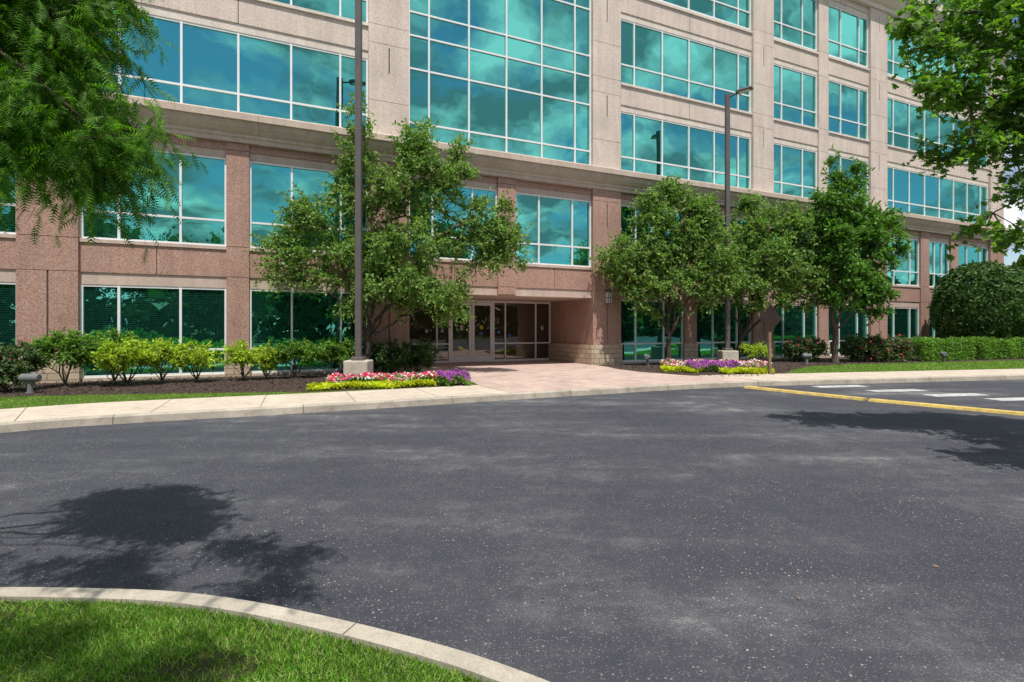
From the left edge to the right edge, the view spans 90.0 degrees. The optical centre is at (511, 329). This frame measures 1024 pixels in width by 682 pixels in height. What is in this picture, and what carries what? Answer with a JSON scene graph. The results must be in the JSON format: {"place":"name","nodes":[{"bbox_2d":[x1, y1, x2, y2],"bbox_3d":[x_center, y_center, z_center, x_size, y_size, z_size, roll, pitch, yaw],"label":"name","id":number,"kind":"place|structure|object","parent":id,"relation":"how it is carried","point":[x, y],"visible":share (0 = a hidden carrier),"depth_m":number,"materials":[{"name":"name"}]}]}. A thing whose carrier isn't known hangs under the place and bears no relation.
{"place":"outdoors","nodes":[
{"label":"outdoors","id":0,"kind":"place"},
{"bbox_2d":[0,594,490,681],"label":"lawn","id":1,"kind":"structure","parent":0,"point":[175,671],"depth_m":2.34,"materials":[{"name":"plant"}]},
{"bbox_2d":[0,0,207,264],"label":"cypress tree","id":2,"kind":"object","parent":1,"relation":"on","point":[57,107],"visible":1,"depth_m":2.93,"materials":[{"name":"green plant"}]},
{"bbox_2d":[0,379,1023,681],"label":"road","id":3,"kind":"structure","parent":0,"point":[586,539],"depth_m":4.23,"materials":[{"name":"grey asphalt"}]},
{"bbox_2d":[0,587,549,681],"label":"curb","id":4,"kind":"structure","parent":3,"relation":"on","point":[449,657],"depth_m":2.62,"materials":[{"name":"concrete"}]},
{"bbox_2d":[11,406,1009,600],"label":"fallen leaves","id":5,"kind":"object","parent":3,"relation":"on","point":[934,565],"visible":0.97,"depth_m":3.74,"materials":[{"name":"brown plant"}]},
{"bbox_2d":[0,374,1023,432],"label":"curb","id":6,"kind":"structure","parent":3,"relation":"on","point":[25,425],"depth_m":10.75,"materials":[{"name":"concrete"}]},
{"bbox_2d":[813,385,868,387],"bbox_3d":[9.300,1.607,14.550,1.559,0.003,0.420,0,0,-10],"label":"crosswalk marking","id":7,"kind":"object","parent":3,"relation":"on","point":[841,386],"visible":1,"depth_m":14.48,"materials":[{"name":"white paint"}]},
{"bbox_2d":[744,386,1023,415],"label":"yellow line","id":8,"kind":"structure","parent":3,"relation":"on","point":[1009,412],"depth_m":11.13,"materials":[{"name":"paint"}]},
{"bbox_2d":[866,389,925,391],"bbox_3d":[10.150,1.607,13.550,1.559,0.003,0.420,0,0,-10],"label":"crosswalk marking","id":9,"kind":"object","parent":3,"relation":"on","point":[895,390],"visible":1,"depth_m":13.52,"materials":[{"name":"white paint"}]},
{"bbox_2d":[921,393,984,396],"bbox_3d":[10.950,1.607,12.650,1.559,0.003,0.420,0,0,-10],"label":"crosswalk marking","id":10,"kind":"object","parent":3,"relation":"on","point":[961,394],"visible":1,"depth_m":12.69,"materials":[{"name":"white paint"}]},
{"bbox_2d":[982,397,1023,400],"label":"crosswalk marking","id":11,"kind":"object","parent":3,"relation":"on","point":[1010,399],"visible":1,"depth_m":11.78,"materials":[{"name":"white paint"}]},
{"bbox_2d":[0,369,1023,421],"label":"sidewalk","id":12,"kind":"structure","parent":0,"point":[73,410],"depth_m":10.94,"materials":[{"name":"concrete"}]},
{"bbox_2d":[0,360,1023,408],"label":"lawn","id":13,"kind":"structure","parent":0,"point":[223,394],"depth_m":11.72,"materials":[{"name":"green plant"}]},
{"bbox_2d":[0,390,351,408],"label":"grass","id":14,"kind":"structure","parent":13,"relation":"on","point":[74,400],"depth_m":11.03,"materials":[{"name":"green plant"}]},
{"bbox_2d":[0,371,466,396],"bbox_3d":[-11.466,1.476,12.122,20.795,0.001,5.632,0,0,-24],"label":"mulch bed","id":15,"kind":"object","parent":13,"relation":"on","point":[166,389],"visible":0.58,"depth_m":13.31,"materials":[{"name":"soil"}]},
{"bbox_2d":[0,339,47,391],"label":"rose bush","id":16,"kind":"object","parent":15,"relation":"on","point":[13,366],"visible":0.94,"depth_m":12.14,"materials":[{"name":"green plant"}]},
{"bbox_2d":[18,372,41,393],"bbox_3d":[-11.203,1.258,11.927,0.396,0.545,0.249,0,0,-6],"label":"flood light","id":17,"kind":"object","parent":15,"relation":"on","point":[30,379],"visible":0.94,"depth_m":11.85,"materials":[{"name":"grey metal"}]},
{"bbox_2d":[22,326,105,386],"bbox_3d":[-11.516,0.693,13.165,1.771,1.592,1.641,0,0,-45],"label":"shrub","id":18,"kind":"object","parent":15,"relation":"on","point":[75,350],"visible":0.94,"depth_m":13.09,"materials":[{"name":"green plant"}]},
{"bbox_2d":[82,327,152,383],"bbox_3d":[-10.863,0.709,13.975,2.056,1.588,1.382,0,0,0],"label":"shrub","id":19,"kind":"object","parent":15,"relation":"on","point":[115,337],"visible":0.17,"depth_m":13.92,"materials":[{"name":"green plant"}]},
{"bbox_2d":[91,335,168,385],"bbox_3d":[-10.001,0.812,13.409,1.690,1.363,1.300,0,0,0],"label":"shrub","id":20,"kind":"object","parent":15,"relation":"on","point":[119,356],"visible":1,"depth_m":13.29,"materials":[{"name":"green plant"}]},
{"bbox_2d":[132,337,189,383],"bbox_3d":[-9.727,0.846,14.170,1.524,1.304,1.032,0,0,-37],"label":"shrub","id":21,"kind":"object","parent":15,"relation":"on","point":[170,351],"visible":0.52,"depth_m":14.05,"materials":[{"name":"green plant"}]},
{"bbox_2d":[166,340,220,381],"bbox_3d":[-8.982,0.878,14.408,1.412,1.223,1.283,0,0,0],"label":"shrub","id":22,"kind":"object","parent":15,"relation":"on","point":[203,354],"visible":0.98,"depth_m":14.27,"materials":[{"name":"green plant"}]},
{"bbox_2d":[213,339,271,379],"bbox_3d":[-7.852,0.873,14.998,1.234,1.224,1.366,0,0,31],"label":"shrub","id":23,"kind":"object","parent":15,"relation":"on","point":[241,355],"visible":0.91,"depth_m":14.84,"materials":[{"name":"green plant"}]},
{"bbox_2d":[251,339,281,378],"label":"shrub","id":24,"kind":"object","parent":15,"relation":"on","point":[268,361],"visible":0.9,"depth_m":15.12,"materials":[{"name":"green plant"}]},
{"bbox_2d":[269,338,323,377],"bbox_3d":[-6.511,0.850,15.548,1.559,1.281,1.331,0,0,0],"label":"shrub","id":25,"kind":"object","parent":15,"relation":"on","point":[306,353],"visible":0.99,"depth_m":15.41,"materials":[{"name":"green plant"}]},
{"bbox_2d":[318,336,372,373],"bbox_3d":[-5.357,0.843,16.170,1.903,1.303,1.322,0,0,0],"label":"shrub","id":26,"kind":"object","parent":15,"relation":"on","point":[343,352],"visible":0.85,"depth_m":15.94,"materials":[{"name":"green plant"}]},
{"bbox_2d":[343,0,372,380],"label":"street lamp","id":27,"kind":"object","parent":15,"relation":"on","point":[358,363],"visible":0.92,"depth_m":14.66,"materials":[{"name":"metal"}]},
{"bbox_2d":[305,368,471,390],"bbox_3d":[-3.257,1.280,13.689,4.103,0.502,1.961,0,0,-16],"label":"flower bed","id":28,"kind":"object","parent":15,"relation":"on","point":[393,380],"visible":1,"depth_m":13.34,"materials":[{"name":"multicoloured plant"}]},
{"bbox_2d":[243,91,535,359],"bbox_3d":[-3.666,-3.074,16.461,8.983,9.137,3.378,0,0,0],"label":"tree","id":29,"kind":"object","parent":15,"relation":"on","point":[388,279],"visible":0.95,"depth_m":16.17,"materials":[{"name":"green plant"}]},
{"bbox_2d":[371,337,413,372],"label":"shrub","id":30,"kind":"object","parent":15,"relation":"on","point":[385,361],"visible":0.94,"depth_m":16.58,"materials":[{"name":"green plant"}]},
{"bbox_2d":[397,338,442,372],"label":"shrub","id":31,"kind":"object","parent":15,"relation":"on","point":[420,355],"visible":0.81,"depth_m":17.06,"materials":[{"name":"green plant"}]},
{"bbox_2d":[599,353,1023,376],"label":"mulch bed","id":32,"kind":"object","parent":13,"relation":"on","point":[626,367],"visible":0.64,"depth_m":21.74,"materials":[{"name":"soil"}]},
{"bbox_2d":[644,354,649,365],"bbox_3d":[5.525,1.258,21.010,0.249,0.545,0.396,0,0,21],"label":"flood light","id":33,"kind":"object","parent":32,"relation":"on","point":[647,357],"visible":0.91,"depth_m":20.92,"materials":[{"name":"grey metal"}]},
{"bbox_2d":[589,172,744,359],"bbox_3d":[6.412,-2.520,21.118,6.615,8.029,2.825,0,0,0],"label":"tree","id":34,"kind":"object","parent":32,"relation":"on","point":[660,263],"visible":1,"depth_m":20.78,"materials":[{"name":"green plant"}]},
{"bbox_2d":[660,358,774,373],"bbox_3d":[7.348,1.276,18.307,4.196,0.522,3.048,0,0,0],"label":"flower bed","id":35,"kind":"object","parent":32,"relation":"on","point":[732,366],"visible":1,"depth_m":17.83,"materials":[{"name":"multicoloured plant"}]},
{"bbox_2d":[716,86,752,360],"bbox_3d":[9.407,-4.222,21.629,1.448,11.605,0.879,0,0,25],"label":"street lamp","id":36,"kind":"object","parent":32,"relation":"on","point":[728,352],"visible":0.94,"depth_m":21.66,"materials":[{"name":"metal"}]},
{"bbox_2d":[739,341,772,360],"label":"shrub","id":37,"kind":"object","parent":32,"relation":"on","point":[752,350],"visible":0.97,"depth_m":22.14,"materials":[{"name":"green plant"}]},
{"bbox_2d":[760,305,780,373],"bbox_3d":[8.551,0.427,16.997,0.890,2.505,0.106,0,0,-20],"label":"road sign","id":38,"kind":"object","parent":32,"relation":"on","point":[770,318],"visible":0.83,"depth_m":16.96,"materials":[{"name":"brown metal"}]},
{"bbox_2d":[690,189,854,361],"bbox_3d":[11.651,-2.361,22.910,8.128,7.745,3.097,0,0,0],"label":"tree","id":39,"kind":"object","parent":32,"relation":"on","point":[776,268],"visible":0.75,"depth_m":22.53,"materials":[{"name":"green plant"}]},
{"bbox_2d":[780,333,829,361],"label":"rose bush","id":40,"kind":"object","parent":32,"relation":"on","point":[798,347],"visible":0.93,"depth_m":23.38,"materials":[{"name":"green plant"}]},
{"bbox_2d":[801,353,811,363],"bbox_3d":[12.597,1.258,21.927,0.396,0.545,0.249,0,0,-6],"label":"flood light","id":41,"kind":"object","parent":32,"relation":"on","point":[806,356],"visible":0.91,"depth_m":21.84,"materials":[{"name":"grey metal"}]},
{"bbox_2d":[799,144,916,362],"bbox_3d":[15.441,-3.390,22.812,5.319,9.750,3.364,0,0,0],"label":"tree","id":42,"kind":"object","parent":32,"relation":"on","point":[847,232],"visible":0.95,"depth_m":22.41,"materials":[{"name":"green plant"}]},
{"bbox_2d":[838,331,891,361],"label":"rose bush","id":43,"kind":"object","parent":32,"relation":"on","point":[853,348],"visible":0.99,"depth_m":23.38,"materials":[{"name":"green plant"}]},
{"bbox_2d":[863,334,915,362],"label":"rose bush","id":44,"kind":"object","parent":32,"relation":"on","point":[896,349],"visible":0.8,"depth_m":23.27,"materials":[{"name":"green plant"}]},
{"bbox_2d":[901,336,976,360],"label":"hedge","id":45,"kind":"object","parent":32,"relation":"on","point":[955,348],"visible":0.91,"depth_m":24.43,"materials":[{"name":"green plant"}]},
{"bbox_2d":[939,351,947,361],"bbox_3d":[19.775,1.258,23.510,0.249,0.545,0.396,0,0,21],"label":"flood light","id":46,"kind":"object","parent":32,"relation":"on","point":[943,354],"visible":0.92,"depth_m":23.44,"materials":[{"name":"grey metal"}]},
{"bbox_2d":[926,260,1023,349],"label":"holly bush","id":47,"kind":"object","parent":32,"relation":"on","point":[962,295],"visible":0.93,"depth_m":27.04,"materials":[{"name":"green plant"}]},
{"bbox_2d":[959,336,1023,359],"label":"hedge","id":48,"kind":"object","parent":32,"relation":"on","point":[988,347],"visible":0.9,"depth_m":25.65,"materials":[{"name":"green plant"}]},
{"bbox_2d":[412,360,758,392],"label":"brick plaza","id":49,"kind":"structure","parent":0,"point":[526,376],"depth_m":16.03,"materials":[{"name":"brick"}]},
{"bbox_2d":[771,360,1023,373],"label":"grass","id":50,"kind":"structure","parent":0,"point":[936,364],"depth_m":20.23,"materials":[{"name":"green plant"}]},
{"bbox_2d":[883,0,1023,261],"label":"maple tree","id":51,"kind":"object","parent":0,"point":[996,124],"visible":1,"depth_m":6.92,"materials":[{"name":"green plant"}]},
{"bbox_2d":[978,8,1023,265],"label":"sky","id":52,"kind":"structure","parent":0,"point":[1010,214],"materials":[{"name":"white"}]},
{"bbox_2d":[989,266,1023,316],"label":"holly bush","id":53,"kind":"object","parent":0,"point":[1019,271],"visible":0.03,"depth_m":30.72,"materials":[{"name":"green plant"}]},
{"label":"ground","id":54,"kind":"structure","parent":0,"visible":0},
{"bbox_2d":[0,0,1011,383],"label":"office building","id":55,"kind":"structure","parent":54,"relation":"on","point":[582,120],"depth_m":20.41,"materials":[{"name":"beige concrete"}]},
{"bbox_2d":[0,282,15,348],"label":"window","id":56,"kind":"structure","parent":55,"relation":"in","point":[7,289],"depth_m":14.05,"materials":[{"name":"teal glass"}]},
{"bbox_2d":[0,165,15,233],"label":"window","id":57,"kind":"structure","parent":55,"relation":"in","point":[10,229],"depth_m":14.06,"materials":[{"name":"teal glass"}]},
{"bbox_2d":[80,284,225,377],"bbox_3d":[-10.671,0.040,15.415,3.680,2.700,0.076,0,0,-24],"label":"window","id":58,"kind":"structure","parent":55,"relation":"in","point":[183,314],"depth_m":15.44,"materials":[{"name":"teal glass"}]},
{"bbox_2d":[80,149,225,245],"bbox_3d":[-10.669,-4.010,15.416,3.680,2.800,0.077,0,0,-24],"label":"window","id":59,"kind":"structure","parent":55,"relation":"in","point":[202,196],"depth_m":15.72,"materials":[{"name":"teal glass"}]},
{"bbox_2d":[98,6,367,126],"bbox_3d":[-8.691,-8.140,16.283,8.000,2.600,0.079,0,0,-24],"label":"window","id":60,"kind":"structure","parent":55,"relation":"in","point":[213,67],"depth_m":16.37,"materials":[{"name":"teal glass"}]},
{"bbox_2d":[249,289,366,372],"bbox_3d":[-6.726,0.040,17.144,3.690,2.700,0.075,0,0,-24],"label":"window","id":61,"kind":"structure","parent":55,"relation":"in","point":[288,316],"depth_m":16.98,"materials":[{"name":"teal glass"}]},
{"bbox_2d":[249,161,367,251],"bbox_3d":[-6.714,-4.010,17.150,3.690,2.800,0.077,0,0,-24],"label":"window","id":62,"kind":"structure","parent":55,"relation":"in","point":[265,179],"depth_m":16.77,"materials":[{"name":"teal glass"}]},
{"bbox_2d":[273,0,367,22],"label":"window","id":63,"kind":"structure","parent":55,"relation":"in","point":[343,8],"depth_m":17.46,"materials":[{"name":"teal glass"}]},
{"bbox_2d":[409,181,496,260],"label":"window","id":64,"kind":"structure","parent":55,"relation":"in","point":[469,190],"depth_m":19.21,"materials":[{"name":"teal glass"}]},
{"bbox_2d":[450,302,471,362],"bbox_3d":[-2.291,0.110,22.998,1.010,2.700,0.139,0,0,-24],"label":"door","id":65,"kind":"structure","parent":55,"relation":"in","point":[461,341],"depth_m":23.04,"materials":[{"name":"glass"}]},
{"bbox_2d":[472,302,492,361],"bbox_3d":[-1.347,0.110,23.411,1.010,2.700,0.139,0,0,-24],"label":"door","id":66,"kind":"structure","parent":55,"relation":"in","point":[482,344],"depth_m":23.45,"materials":[{"name":"glass"}]},
{"bbox_2d":[409,0,590,164],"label":"window","id":67,"kind":"structure","parent":55,"relation":"in","point":[514,76],"depth_m":19.97,"materials":[{"name":"teal glass"}]},
{"bbox_2d":[516,192,590,266],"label":"window","id":68,"kind":"structure","parent":55,"relation":"in","point":[560,234],"depth_m":20.88,"materials":[{"name":"teal glass"}]},
{"bbox_2d":[621,299,682,361],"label":"window","id":69,"kind":"structure","parent":55,"relation":"in","point":[639,338],"depth_m":22.73,"materials":[{"name":"teal glass"}]},
{"bbox_2d":[621,205,682,268],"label":"window","id":70,"kind":"structure","parent":55,"relation":"in","point":[626,213],"depth_m":22.35,"materials":[{"name":"teal glass"}]},
{"bbox_2d":[621,111,750,188],"bbox_3d":[8.154,-8.140,23.659,7.800,2.600,0.076,0,0,-24],"label":"window","id":71,"kind":"structure","parent":55,"relation":"in","point":[649,145],"depth_m":23.52,"materials":[{"name":"teal glass"}]},
{"bbox_2d":[621,19,750,111],"bbox_3d":[8.154,-12.040,23.659,7.800,2.800,0.076,0,0,-24],"label":"window","id":72,"kind":"structure","parent":55,"relation":"in","point":[651,58],"depth_m":23.54,"materials":[{"name":"teal glass"}]},
{"bbox_2d":[657,0,750,29],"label":"window","id":73,"kind":"structure","parent":55,"relation":"in","point":[734,12],"depth_m":24.52,"materials":[{"name":"teal glass"}]},
{"bbox_2d":[699,216,746,272],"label":"window","id":74,"kind":"structure","parent":55,"relation":"in","point":[738,220],"depth_m":24.83,"materials":[{"name":"teal glass"}]},
{"bbox_2d":[697,302,750,358],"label":"window","id":75,"kind":"structure","parent":55,"relation":"in","point":[711,329],"depth_m":24.37,"materials":[{"name":"teal glass"}]},
{"bbox_2d":[774,304,816,356],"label":"window","id":76,"kind":"structure","parent":55,"relation":"in","point":[793,323],"depth_m":26.46,"materials":[{"name":"teal glass"}]},
{"bbox_2d":[774,143,816,197],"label":"window","id":77,"kind":"structure","parent":55,"relation":"in","point":[795,169],"depth_m":26.52,"materials":[{"name":"teal glass"}]},
{"bbox_2d":[774,64,816,127],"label":"window","id":78,"kind":"structure","parent":55,"relation":"in","point":[795,91],"depth_m":26.54,"materials":[{"name":"teal glass"}]},
{"bbox_2d":[774,0,816,51],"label":"window","id":79,"kind":"structure","parent":55,"relation":"in","point":[795,21],"depth_m":26.59,"materials":[{"name":"teal glass"}]},
{"bbox_2d":[828,5,867,67],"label":"window","id":80,"kind":"structure","parent":55,"relation":"in","point":[848,32],"depth_m":28.23,"materials":[{"name":"teal glass"}]},
{"bbox_2d":[829,306,867,355],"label":"window","id":81,"kind":"structure","parent":55,"relation":"in","point":[854,324],"depth_m":28.27,"materials":[{"name":"teal glass"}]},
{"bbox_2d":[829,154,867,206],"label":"window","id":82,"kind":"structure","parent":55,"relation":"in","point":[845,162],"depth_m":28.17,"materials":[{"name":"teal glass"}]},
{"bbox_2d":[829,80,867,139],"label":"window","id":83,"kind":"structure","parent":55,"relation":"in","point":[848,105],"depth_m":28.23,"materials":[{"name":"teal glass"}]},
{"bbox_2d":[887,307,918,339],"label":"window","id":84,"kind":"structure","parent":55,"relation":"in","point":[906,320],"depth_m":30.24,"materials":[{"name":"teal glass"}]},
{"bbox_2d":[887,237,918,285],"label":"window","id":85,"kind":"structure","parent":55,"relation":"in","point":[908,274],"depth_m":30.39,"materials":[{"name":"teal glass"}]},
{"bbox_2d":[929,308,938,337],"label":"window","id":86,"kind":"structure","parent":55,"relation":"in","point":[932,333],"depth_m":31.37,"materials":[{"name":"teal glass"}]},
{"bbox_2d":[887,166,987,223],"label":"window","id":87,"kind":"structure","parent":55,"relation":"in","point":[928,195],"depth_m":31.44,"materials":[{"name":"teal glass"}]},
{"bbox_2d":[887,97,987,166],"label":"window","id":88,"kind":"structure","parent":55,"relation":"in","point":[902,123],"depth_m":30.59,"materials":[{"name":"teal glass"}]},
{"bbox_2d":[887,28,987,104],"bbox_3d":[26.379,-16.115,31.637,10.910,2.750,0.076,0,0,-24],"label":"window","id":89,"kind":"structure","parent":55,"relation":"in","point":[893,60],"depth_m":30.11,"materials":[{"name":"teal glass"}]},
{"bbox_2d":[929,241,948,286],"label":"window","id":90,"kind":"structure","parent":55,"relation":"in","point":[938,265],"depth_m":31.61,"materials":[{"name":"teal glass"}]},
{"bbox_2d":[958,244,987,266],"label":"window","id":91,"kind":"structure","parent":55,"relation":"in","point":[966,253],"depth_m":33.08,"materials":[{"name":"teal glass"}]},
{"bbox_2d":[1008,248,1023,270],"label":"woodland","id":92,"kind":"object","parent":54,"relation":"on","point":[1019,262],"visible":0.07,"depth_m":41.99,"materials":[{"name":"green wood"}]}
]}

